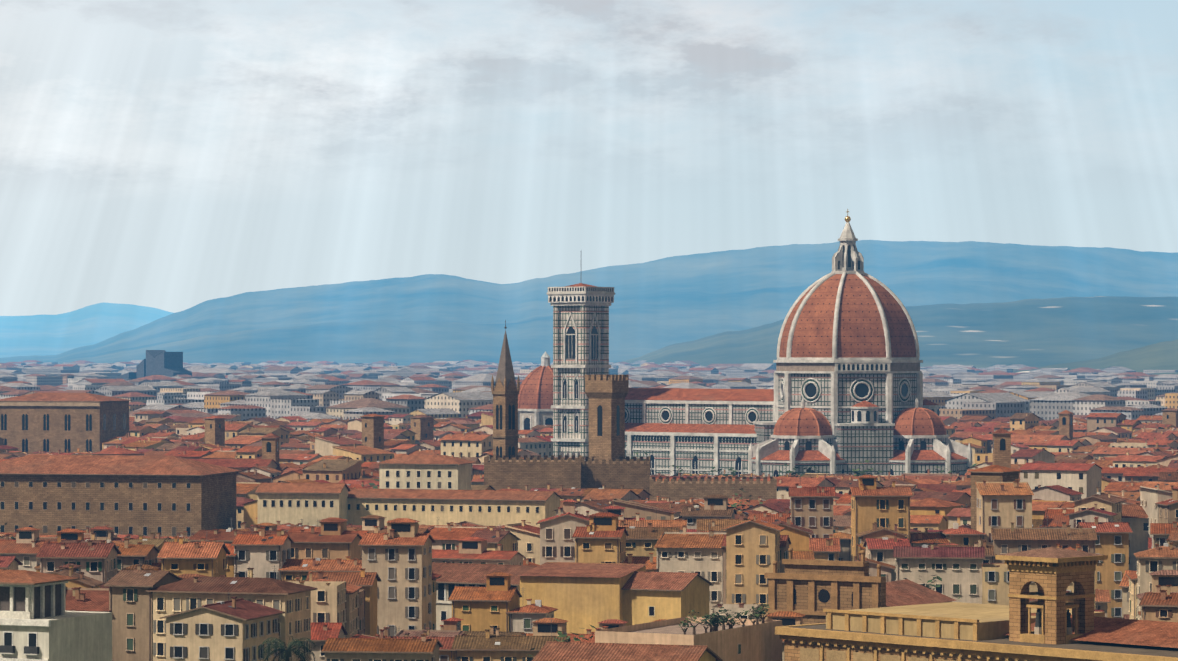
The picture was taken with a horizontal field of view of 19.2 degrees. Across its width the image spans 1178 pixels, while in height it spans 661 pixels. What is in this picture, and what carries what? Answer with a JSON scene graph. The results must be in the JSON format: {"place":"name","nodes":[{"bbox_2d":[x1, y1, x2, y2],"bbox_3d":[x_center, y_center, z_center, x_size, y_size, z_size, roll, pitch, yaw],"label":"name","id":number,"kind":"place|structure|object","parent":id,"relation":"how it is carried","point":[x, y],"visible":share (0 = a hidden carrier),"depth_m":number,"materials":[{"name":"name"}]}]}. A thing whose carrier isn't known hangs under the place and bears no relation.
{"place":"outdoors","nodes":[
{"label":"outdoors","id":0,"kind":"place"},
{"bbox_2d":[0,240,1177,374],"bbox_3d":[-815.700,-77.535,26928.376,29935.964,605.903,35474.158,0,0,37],"label":"mountains","id":1,"kind":"structure","parent":0,"point":[979,304],"depth_m":14804.89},
{"bbox_2d":[0,0,1177,315],"label":"sky","id":2,"kind":"structure","parent":0,"point":[174,156],"materials":[{"name":"white"}]},
{"label":"ground","id":3,"kind":"structure","parent":0,"visible":0},
{"bbox_2d":[0,406,1165,660],"bbox_3d":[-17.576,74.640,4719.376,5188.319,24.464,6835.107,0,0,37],"label":"vegetation","id":4,"kind":"object","parent":3,"relation":"on","point":[300,656],"depth_m":483.60,"materials":[{"name":"green plant"}]},
{"bbox_2d":[0,408,1177,660],"bbox_3d":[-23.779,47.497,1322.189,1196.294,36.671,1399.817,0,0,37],"label":"city","id":5,"kind":"object","parent":3,"relation":"on","point":[342,590],"visible":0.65,"depth_m":655.86,"materials":[{"name":"tile"}]},
{"bbox_2d":[0,350,1177,660],"bbox_3d":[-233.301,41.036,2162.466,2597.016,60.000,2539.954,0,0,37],"label":"buildings","id":6,"kind":"structure","parent":3,"relation":"on","point":[860,610],"depth_m":594.56,"materials":[{"name":"stone"}]},
{"bbox_2d":[0,360,1177,421],"bbox_3d":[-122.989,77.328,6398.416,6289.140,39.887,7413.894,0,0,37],"label":"city","id":7,"kind":"object","parent":3,"relation":"on","point":[309,391],"visible":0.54,"depth_m":2841.07,"materials":[{"name":"stone"}]},
{"bbox_2d":[484,209,971,500],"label":"landmarks","id":8,"kind":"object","parent":3,"relation":"on","point":[844,395],"visible":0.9,"depth_m":1317.10,"materials":[{"name":"stone"}]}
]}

